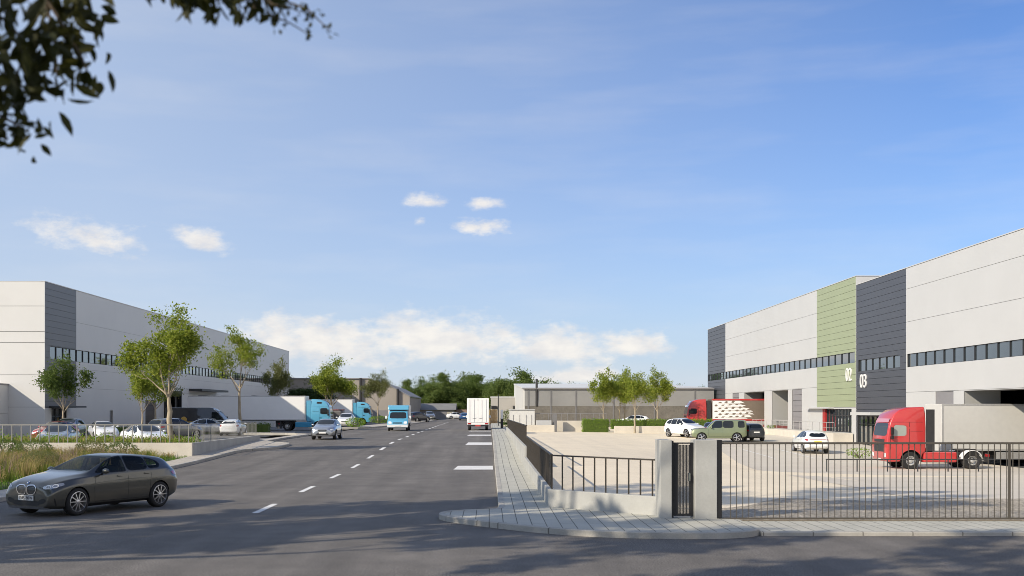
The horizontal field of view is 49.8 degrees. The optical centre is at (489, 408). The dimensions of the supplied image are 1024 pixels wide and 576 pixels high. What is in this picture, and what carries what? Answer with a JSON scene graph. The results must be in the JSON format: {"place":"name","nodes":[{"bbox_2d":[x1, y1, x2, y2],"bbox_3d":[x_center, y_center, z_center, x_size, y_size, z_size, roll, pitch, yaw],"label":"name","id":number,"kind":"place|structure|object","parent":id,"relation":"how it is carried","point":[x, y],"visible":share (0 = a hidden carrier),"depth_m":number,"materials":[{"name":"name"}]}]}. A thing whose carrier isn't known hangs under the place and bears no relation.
{"place":"outdoors","nodes":[
{"label":"outdoors","id":0,"kind":"place"},
{"bbox_2d":[0,455,186,489],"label":"verge","id":1,"kind":"structure","parent":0,"point":[102,464],"depth_m":39.93,"materials":[{"name":"green plant"}]},
{"bbox_2d":[0,438,20,452],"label":"shrub","id":2,"kind":"object","parent":1,"relation":"on","point":[10,445],"visible":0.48,"depth_m":51.31,"materials":[{"name":"green plant"}]},
{"bbox_2d":[12,439,53,453],"bbox_3d":[-20.478,1.851,49.519,1.874,1.114,1.904,0,0,0],"label":"shrub","id":3,"kind":"object","parent":1,"relation":"on","point":[36,441],"visible":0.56,"depth_m":49.33,"materials":[{"name":"green plant"}]},
{"bbox_2d":[19,450,62,467],"bbox_3d":[-17.309,2.014,42.526,1.704,0.960,1.678,0,0,0],"label":"shrub","id":4,"kind":"object","parent":1,"relation":"on","point":[42,452],"visible":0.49,"depth_m":42.35,"materials":[{"name":"green plant"}]},
{"bbox_2d":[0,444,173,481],"bbox_3d":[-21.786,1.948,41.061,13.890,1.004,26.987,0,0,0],"label":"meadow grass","id":5,"kind":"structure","parent":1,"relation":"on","point":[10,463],"depth_m":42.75,"materials":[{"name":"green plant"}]},
{"bbox_2d":[74,439,108,452],"bbox_3d":[-18.885,1.925,52.389,1.671,0.996,1.638,0,0,0],"label":"shrub","id":6,"kind":"object","parent":1,"relation":"on","point":[86,443],"visible":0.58,"depth_m":52.18,"materials":[{"name":"green plant"}]},
{"bbox_2d":[105,440,139,453],"bbox_3d":[-16.979,1.962,51.009,1.568,1.032,1.511,0,0,0],"label":"shrub","id":7,"kind":"object","parent":1,"relation":"on","point":[124,443],"visible":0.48,"depth_m":50.83,"materials":[{"name":"green plant"}]},
{"bbox_2d":[0,281,288,436],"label":"warehouse","id":8,"kind":"structure","parent":0,"point":[42,323],"depth_m":100.14,"materials":[{"name":"grey metal"}]},
{"bbox_2d":[145,400,153,423],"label":"roller door","id":9,"kind":"structure","parent":8,"relation":"in","point":[149,411],"depth_m":118.87,"materials":[{"name":"grey metal"}]},
{"bbox_2d":[0,432,304,495],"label":"pavement","id":10,"kind":"structure","parent":0,"point":[263,443],"depth_m":60.26,"materials":[{"name":"grey concrete"}]},
{"bbox_2d":[6,432,304,441],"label":"car park","id":11,"kind":"structure","parent":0,"point":[216,437],"depth_m":91.74,"materials":[{"name":"grey asphalt"}]},
{"bbox_2d":[31,421,79,437],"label":"parked car","id":12,"kind":"object","parent":11,"relation":"on","point":[43,427],"visible":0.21,"depth_m":78.59,"materials":[{"name":"red paint"}]},
{"bbox_2d":[35,425,80,438],"bbox_3d":[-24.827,1.591,63.501,2.130,1.417,4.583,0,0,-8],"label":"parked car","id":13,"kind":"object","parent":11,"relation":"on","point":[63,430],"visible":0.3,"depth_m":62.85,"materials":[{"name":"silver paint"}]},
{"bbox_2d":[59,418,85,437],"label":"parked car","id":14,"kind":"object","parent":11,"relation":"on","point":[82,428],"visible":0.25,"depth_m":82.08,"materials":[{"name":"black paint"}]},
{"bbox_2d":[87,421,118,437],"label":"parked car","id":15,"kind":"object","parent":11,"relation":"on","point":[99,429],"visible":0.66,"depth_m":79.74,"materials":[{"name":"white paint"}]},
{"bbox_2d":[120,425,167,438],"bbox_3d":[-19.985,1.591,64.000,2.130,1.417,4.583,0,0,-38],"label":"parked car","id":16,"kind":"object","parent":11,"relation":"on","point":[146,430],"visible":0.29,"depth_m":63.41,"materials":[{"name":"white paint"}]},
{"bbox_2d":[125,360,167,423],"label":"tree","id":17,"kind":"object","parent":11,"relation":"on","point":[140,386],"visible":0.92,"depth_m":81.54,"materials":[{"name":"green plant"}]},
{"bbox_2d":[142,374,186,418],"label":"tree","id":18,"kind":"object","parent":11,"relation":"on","point":[175,394],"visible":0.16,"depth_m":98.02,"materials":[{"name":"green plant"}]},
{"bbox_2d":[148,418,201,437],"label":"parked car","id":19,"kind":"object","parent":11,"relation":"on","point":[183,430],"visible":0.5,"depth_m":81.27,"materials":[{"name":"grey paint"}]},
{"bbox_2d":[165,407,227,422],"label":"panel van","id":20,"kind":"object","parent":11,"relation":"on","point":[188,414],"visible":0.27,"depth_m":110.08,"materials":[{"name":"black paint"}]},
{"bbox_2d":[191,419,224,433],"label":"parked car","id":21,"kind":"object","parent":11,"relation":"on","point":[209,422],"visible":0.3,"depth_m":99.22,"materials":[{"name":"silver paint"}]},
{"bbox_2d":[219,419,246,435],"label":"parked car","id":22,"kind":"object","parent":11,"relation":"on","point":[226,429],"visible":0.79,"depth_m":94.07,"materials":[{"name":"white paint"}]},
{"bbox_2d":[0,419,497,525],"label":"road","id":23,"kind":"structure","parent":0,"point":[415,479],"depth_m":36.22,"materials":[{"name":"grey asphalt"}]},
{"bbox_2d":[6,453,176,515],"bbox_3d":[-9.971,1.840,27.967,2.150,1.420,4.286,0,0,28],"label":"car","id":24,"kind":"object","parent":23,"relation":"on","point":[125,477],"visible":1,"depth_m":27.12,"materials":[{"name":"grey paint"}]},
{"bbox_2d":[0,433,308,501],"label":"kerb","id":25,"kind":"structure","parent":23,"relation":"on","point":[2,498],"depth_m":59.87,"materials":[{"name":"concrete"}]},
{"bbox_2d":[311,419,341,439],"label":"car","id":26,"kind":"object","parent":23,"relation":"on","point":[326,427],"visible":1,"depth_m":74.69,"materials":[{"name":"silver paint"}]},
{"bbox_2d":[253,423,444,512],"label":"line","id":27,"kind":"object","parent":23,"relation":"on","point":[272,505],"visible":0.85,"depth_m":35.67,"materials":[{"name":"paint"}]},
{"bbox_2d":[385,405,410,430],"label":"box van","id":28,"kind":"object","parent":23,"relation":"on","point":[399,416],"visible":1,"depth_m":104.78,"materials":[{"name":"teal paint"}]},
{"bbox_2d":[411,412,430,421],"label":"parked car","id":29,"kind":"object","parent":23,"relation":"on","point":[417,416],"visible":0.72,"depth_m":170.91,"materials":[{"name":"blue paint"}]},
{"bbox_2d":[453,435,492,469],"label":"parking bay lines","id":30,"kind":"object","parent":23,"relation":"on","point":[475,467],"visible":0.95,"depth_m":48.17,"materials":[{"name":"paint"}]},
{"bbox_2d":[466,398,490,429],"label":"box truck","id":31,"kind":"object","parent":23,"relation":"on","point":[477,412],"visible":0.99,"depth_m":107.20,"materials":[{"name":"white paint"}]},
{"bbox_2d":[439,423,759,538],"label":"kerb","id":32,"kind":"structure","parent":23,"relation":"on","point":[443,516],"depth_m":22.15,"materials":[{"name":"concrete"}]},
{"bbox_2d":[260,422,386,437],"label":"lorry yard","id":33,"kind":"structure","parent":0,"point":[306,430],"depth_m":127.00,"materials":[{"name":"concrete"}]},
{"bbox_2d":[32,349,98,417],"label":"tree","id":34,"kind":"object","parent":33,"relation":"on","point":[52,382],"visible":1,"depth_m":85.87,"materials":[{"name":"green plant"}]},
{"bbox_2d":[190,422,271,433],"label":"hedge","id":35,"kind":"object","parent":33,"relation":"on","point":[262,428],"visible":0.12,"depth_m":103.10,"materials":[{"name":"green plant"}]},
{"bbox_2d":[188,396,333,430],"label":"articulated lorry","id":36,"kind":"object","parent":33,"relation":"on","point":[286,412],"visible":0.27,"depth_m":125.72,"materials":[{"name":"teal paint"}]},
{"bbox_2d":[296,399,372,424],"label":"articulated lorry","id":37,"kind":"object","parent":33,"relation":"on","point":[362,410],"visible":0.2,"depth_m":170.76,"materials":[{"name":"teal paint"}]},
{"bbox_2d":[336,413,355,426],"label":"parked car","id":38,"kind":"object","parent":33,"relation":"on","point":[342,418],"visible":0.54,"depth_m":119.81,"materials":[{"name":"white paint"}]},
{"bbox_2d":[359,368,392,422],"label":"tree","id":39,"kind":"object","parent":33,"relation":"on","point":[372,388],"visible":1,"depth_m":177.57,"materials":[{"name":"green plant"}]},
{"bbox_2d":[289,378,421,421],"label":"warehouse","id":40,"kind":"structure","parent":0,"point":[395,395],"depth_m":205.00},
{"bbox_2d":[372,410,388,420],"bbox_3d":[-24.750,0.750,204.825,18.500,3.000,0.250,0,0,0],"label":"loading door","id":41,"kind":"structure","parent":40,"relation":"in","point":[381,412],"depth_m":204.69,"materials":[{"name":"white metal"}]},
{"bbox_2d":[0,526,1023,575],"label":"cross street","id":42,"kind":"structure","parent":0,"point":[254,551],"depth_m":19.44,"materials":[{"name":"grey asphalt"}]},
{"bbox_2d":[760,531,1023,535],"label":"driveway kerb","id":43,"kind":"structure","parent":42,"relation":"on","point":[891,533],"depth_m":22.11,"materials":[{"name":"concrete"}]},
{"bbox_2d":[0,0,1023,387],"label":"sky","id":44,"kind":"structure","parent":0,"point":[564,191],"materials":[{"name":"blue"}]},
{"bbox_2d":[445,423,757,531],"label":"pavement","id":45,"kind":"structure","parent":0,"point":[524,502],"depth_m":25.12,"materials":[{"name":"grey concrete"}]},
{"bbox_2d":[655,439,673,517],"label":"gate pillar","id":46,"kind":"structure","parent":45,"relation":"on","point":[664,471],"depth_m":24.50,"materials":[{"name":"concrete"}]},
{"bbox_2d":[674,442,692,515],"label":"pedestrian gate","id":47,"kind":"structure","parent":46,"relation":"attached to","point":[687,480],"depth_m":24.61,"materials":[{"name":"black metal"}]},
{"bbox_2d":[690,439,721,518],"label":"gate pillar","id":48,"kind":"structure","parent":45,"relation":"on","point":[707,478],"depth_m":24.42,"materials":[{"name":"concrete"}]},
{"bbox_2d":[309,409,1023,460],"bbox_3d":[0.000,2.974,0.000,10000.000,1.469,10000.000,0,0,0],"label":"ground","id":49,"kind":"structure","parent":0,"point":[506,423],"depth_m":117.26,"materials":[{"name":"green plant"}]},
{"bbox_2d":[0,383,8,436],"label":"annex","id":50,"kind":"object","parent":49,"relation":"on","point":[3,403],"visible":0.83,"depth_m":89.82,"materials":[{"name":"white metal"}]},
{"bbox_2d":[0,435,259,457],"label":"planter wall","id":51,"kind":"structure","parent":49,"relation":"on","point":[185,449],"depth_m":54.20,"materials":[{"name":"concrete"}]},
{"bbox_2d":[0,422,255,442],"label":"railing","id":52,"kind":"object","parent":51,"relation":"on","point":[233,431],"visible":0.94,"depth_m":54.58,"materials":[{"name":"grey"}]},
{"label":"planter soil","id":53,"kind":"structure","parent":51,"relation":"in","visible":0},
{"bbox_2d":[0,428,200,442],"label":"planter ground cover","id":54,"kind":"object","parent":53,"relation":"on","point":[93,439],"visible":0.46,"depth_m":55.48,"materials":[{"name":"green plant"}]},
{"bbox_2d":[114,301,209,438],"bbox_3d":[-16.710,-1.851,57.415,5.063,7.562,4.566,0,0,-34],"label":"tree","id":55,"kind":"object","parent":53,"relation":"on","point":[174,354],"visible":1,"depth_m":56.95,"materials":[{"name":"green plant"}]},
{"bbox_2d":[0,0,338,162],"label":"overhanging tree","id":56,"kind":"object","parent":49,"relation":"on","point":[31,60],"visible":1,"depth_m":5.20,"materials":[{"name":"green plant"}]},
{"bbox_2d":[201,325,266,421],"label":"tree","id":57,"kind":"object","parent":49,"relation":"on","point":[244,354],"visible":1,"depth_m":103.70,"materials":[{"name":"green plant"}]},
{"bbox_2d":[260,357,293,428],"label":"tree","id":58,"kind":"object","parent":49,"relation":"on","point":[279,381],"visible":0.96,"depth_m":139.43,"materials":[{"name":"green plant"}]},
{"bbox_2d":[283,376,336,398],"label":"tree","id":59,"kind":"object","parent":49,"relation":"on","point":[311,393],"visible":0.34,"depth_m":187.07,"materials":[{"name":"green plant"}]},
{"bbox_2d":[307,353,368,409],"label":"tree","id":60,"kind":"object","parent":49,"relation":"on","point":[329,382],"visible":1,"depth_m":149.13,"materials":[{"name":"green plant"}]},
{"bbox_2d":[395,378,423,402],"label":"tree","id":61,"kind":"object","parent":49,"relation":"on","point":[407,383],"visible":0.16,"depth_m":261.82,"materials":[{"name":"green plant"}]},
{"bbox_2d":[420,403,466,418],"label":"workshop","id":62,"kind":"structure","parent":49,"relation":"on","point":[440,410],"depth_m":238.78,"materials":[{"name":"stone"}]},
{"bbox_2d":[420,370,472,403],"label":"tree","id":63,"kind":"object","parent":49,"relation":"on","point":[441,389],"visible":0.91,"depth_m":255.46,"materials":[{"name":"green plant"}]},
{"bbox_2d":[449,371,493,409],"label":"tree","id":64,"kind":"object","parent":49,"relation":"on","point":[476,388],"visible":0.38,"depth_m":260.99,"materials":[{"name":"green plant"}]},
{"bbox_2d":[490,397,514,421],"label":"grey block","id":65,"kind":"structure","parent":49,"relation":"on","point":[506,403],"depth_m":196.00,"materials":[{"name":"beige concrete"}]},
{"bbox_2d":[483,366,534,404],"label":"tree","id":66,"kind":"object","parent":49,"relation":"on","point":[502,388],"visible":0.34,"depth_m":234.47,"materials":[{"name":"green plant"}]},
{"bbox_2d":[506,427,655,514],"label":"boundary wall","id":67,"kind":"structure","parent":49,"relation":"on","point":[612,502],"depth_m":26.59,"materials":[{"name":"concrete"}]},
{"bbox_2d":[507,419,526,445],"bbox_3d":[1.560,1.116,70.300,0.060,0.868,48.400,0,0,0],"label":"railing","id":68,"kind":"object","parent":67,"relation":"on","point":[518,430],"visible":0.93,"depth_m":56.55,"materials":[{"name":"black metal"}]},
{"bbox_2d":[526,436,552,487],"bbox_3d":[1.560,1.566,36.775,0.060,0.868,18.450,0,0,0],"label":"railing","id":69,"kind":"object","parent":67,"relation":"on","point":[538,456],"visible":0.99,"depth_m":33.38,"materials":[{"name":"black metal"}]},
{"bbox_2d":[551,455,654,495],"bbox_3d":[2.715,1.571,26.355,3.280,0.858,0.060,0,0,45],"label":"railing","id":70,"kind":"object","parent":67,"relation":"on","point":[616,458],"visible":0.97,"depth_m":26.28,"materials":[{"name":"black metal"}]},
{"bbox_2d":[514,379,713,426],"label":"long shed","id":71,"kind":"structure","parent":49,"relation":"on","point":[556,398],"depth_m":150.08,"materials":[{"name":"grey metal"}]},
{"bbox_2d":[707,275,881,441],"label":"warehouse","id":72,"kind":"structure","parent":49,"relation":"on","point":[790,361],"depth_m":110.85,"materials":[{"name":"grey metal"}]},
{"bbox_2d":[850,228,1023,467],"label":"warehouse","id":73,"kind":"structure","parent":49,"relation":"on","point":[947,328],"depth_m":75.34,"materials":[{"name":"white metal"}]},
{"bbox_2d":[916,352,924,365],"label":"window","id":74,"kind":"structure","parent":73,"relation":"in","point":[920,357],"depth_m":79.59,"materials":[{"name":"grey glass"}]},
{"bbox_2d":[925,351,933,364],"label":"window","id":75,"kind":"structure","parent":73,"relation":"in","point":[929,355],"depth_m":77.96,"materials":[{"name":"grey glass"}]},
{"bbox_2d":[934,350,942,364],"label":"window","id":76,"kind":"structure","parent":73,"relation":"in","point":[938,354],"depth_m":76.39,"materials":[{"name":"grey glass"}]},
{"bbox_2d":[936,391,952,403],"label":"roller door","id":77,"kind":"structure","parent":73,"relation":"in","point":[946,397],"depth_m":75.17,"materials":[{"name":"white metal"}]},
{"bbox_2d":[943,348,952,363],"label":"window","id":78,"kind":"structure","parent":73,"relation":"in","point":[947,353],"depth_m":74.73,"materials":[{"name":"grey glass"}]},
{"bbox_2d":[953,347,963,362],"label":"window","id":79,"kind":"structure","parent":73,"relation":"in","point":[958,353],"depth_m":73.14,"materials":[{"name":"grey glass"}]},
{"bbox_2d":[964,345,973,361],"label":"window","id":80,"kind":"structure","parent":73,"relation":"in","point":[968,350],"depth_m":71.47,"materials":[{"name":"blue glass"}]},
{"bbox_2d":[974,344,985,360],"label":"window","id":81,"kind":"structure","parent":73,"relation":"in","point":[979,350],"depth_m":69.86,"materials":[{"name":"blue glass"}]},
{"bbox_2d":[986,342,996,358],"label":"window","id":82,"kind":"structure","parent":73,"relation":"in","point":[991,348],"depth_m":68.35,"materials":[{"name":"blue glass"}]},
{"bbox_2d":[997,341,1009,357],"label":"window","id":83,"kind":"structure","parent":73,"relation":"in","point":[1003,348],"depth_m":66.75,"materials":[{"name":"blue glass"}]},
{"bbox_2d":[1010,339,1022,356],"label":"window","id":84,"kind":"structure","parent":73,"relation":"in","point":[1016,346],"depth_m":65.10,"materials":[{"name":"blue glass"}]},
{"bbox_2d":[503,425,1023,520],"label":"yard","id":85,"kind":"structure","parent":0,"point":[610,443],"depth_m":44.64,"materials":[{"name":"beige concrete"}]},
{"bbox_2d":[509,409,534,424],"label":"white cabin","id":86,"kind":"object","parent":85,"relation":"on","point":[525,416],"visible":0.66,"depth_m":120.20,"materials":[{"name":"white metal"}]},
{"bbox_2d":[527,425,554,431],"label":"wall","id":87,"kind":"structure","parent":85,"relation":"on","point":[540,428],"depth_m":118.20,"materials":[{"name":"concrete"}]},
{"bbox_2d":[557,421,582,431],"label":"wall","id":88,"kind":"structure","parent":85,"relation":"on","point":[571,426],"depth_m":121.20,"materials":[{"name":"concrete"}]},
{"bbox_2d":[581,418,609,431],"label":"hedge","id":89,"kind":"object","parent":85,"relation":"on","point":[596,425],"visible":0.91,"depth_m":119.30,"materials":[{"name":"green plant"}]},
{"bbox_2d":[587,367,619,419],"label":"tree","id":90,"kind":"object","parent":85,"relation":"on","point":[605,389],"visible":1,"depth_m":123.45,"materials":[{"name":"green plant"}]},
{"bbox_2d":[602,367,630,418],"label":"tree","id":91,"kind":"object","parent":85,"relation":"on","point":[612,397],"visible":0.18,"depth_m":127.90,"materials":[{"name":"green plant"}]},
{"bbox_2d":[609,369,638,418],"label":"tree","id":92,"kind":"object","parent":85,"relation":"on","point":[620,391],"visible":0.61,"depth_m":125.20,"materials":[{"name":"green plant"}]},
{"bbox_2d":[621,365,657,432],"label":"tree","id":93,"kind":"object","parent":85,"relation":"on","point":[635,388],"visible":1,"depth_m":116.57,"materials":[{"name":"green plant"}]},
{"bbox_2d":[614,426,664,432],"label":"wall","id":94,"kind":"structure","parent":85,"relation":"on","point":[639,429],"depth_m":117.70,"materials":[{"name":"concrete"}]},
{"bbox_2d":[610,418,712,428],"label":"hedge","id":95,"kind":"object","parent":94,"relation":"on","point":[639,422],"visible":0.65,"depth_m":118.15,"materials":[{"name":"green plant"}]},
{"bbox_2d":[643,364,677,418],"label":"tree","id":96,"kind":"object","parent":85,"relation":"on","point":[665,392],"visible":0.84,"depth_m":123.60,"materials":[{"name":"green plant"}]},
{"bbox_2d":[664,418,704,437],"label":"parked car","id":97,"kind":"object","parent":85,"relation":"on","point":[682,426],"visible":0.81,"depth_m":106.51,"materials":[{"name":"white paint"}]},
{"bbox_2d":[683,399,763,425],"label":"articulated lorry","id":98,"kind":"object","parent":85,"relation":"on","point":[747,410],"visible":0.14,"depth_m":125.92,"materials":[{"name":"red paint"}]},
{"bbox_2d":[763,427,852,441],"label":"terrace wall","id":99,"kind":"structure","parent":85,"relation":"on","point":[838,437],"depth_m":101.99,"materials":[{"name":"concrete"}]},
{"bbox_2d":[752,419,833,432],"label":"terrace railing","id":100,"kind":"object","parent":99,"relation":"on","point":[771,424],"visible":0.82,"depth_m":106.30,"materials":[{"name":"metal"}]},
{"bbox_2d":[826,459,1023,471],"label":"guard rail","id":101,"kind":"object","parent":85,"relation":"on","point":[917,461],"visible":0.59,"depth_m":59.57,"materials":[{"name":"grey metal"}]},
{"bbox_2d":[706,435,1023,499],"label":"yard road","id":102,"kind":"structure","parent":0,"point":[797,462],"depth_m":59.81,"materials":[{"name":"concrete"}]},
{"bbox_2d":[690,419,746,441],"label":"parked car","id":103,"kind":"object","parent":102,"relation":"on","point":[734,430],"visible":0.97,"depth_m":96.08,"materials":[{"name":"green paint"}]},
{"bbox_2d":[742,423,764,440],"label":"parked car","id":104,"kind":"object","parent":102,"relation":"on","point":[755,430],"visible":0.53,"depth_m":96.38,"materials":[{"name":"grey paint"}]},
{"bbox_2d":[792,430,828,452],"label":"parked car","id":105,"kind":"object","parent":102,"relation":"on","point":[811,436],"visible":0.86,"depth_m":78.59,"materials":[{"name":"white paint"}]},
{"bbox_2d":[872,407,989,468],"bbox_3d":[25.820,1.682,64.600,5.983,3.597,2.920,0,0,0],"label":"tractor unit","id":106,"kind":"object","parent":102,"relation":"on","point":[901,424],"visible":0.8,"depth_m":63.40,"materials":[{"name":"red paint"}]},
{"bbox_2d":[894,425,905,435],"bbox_3d":[23.584,1.243,63.360,0.796,0.614,0.013,0,0,0],"label":"side window","id":107,"kind":"structure","parent":106,"relation":"in","point":[899,430],"depth_m":63.35,"materials":[{"name":"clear glass"}]},
{"bbox_2d":[925,404,1023,461],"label":"trailer","id":108,"kind":"object","parent":106,"relation":"on","point":[979,422],"visible":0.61,"depth_m":68.03,"materials":[{"name":"metal"}]},
{"bbox_2d":[722,497,1023,519],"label":"gravel apron","id":109,"kind":"object","parent":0,"point":[797,508],"visible":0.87,"depth_m":26.88,"materials":[{"name":"grey gravel"}]},
{"bbox_2d":[722,442,1023,518],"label":"long fence","id":110,"kind":"object","parent":109,"relation":"on","point":[939,443],"visible":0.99,"depth_m":24.49,"materials":[{"name":"grey metal"}]},
{"bbox_2d":[744,521,1023,530],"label":"driveway pavement","id":111,"kind":"structure","parent":0,"point":[890,525],"depth_m":23.39,"materials":[{"name":"grey concrete"}]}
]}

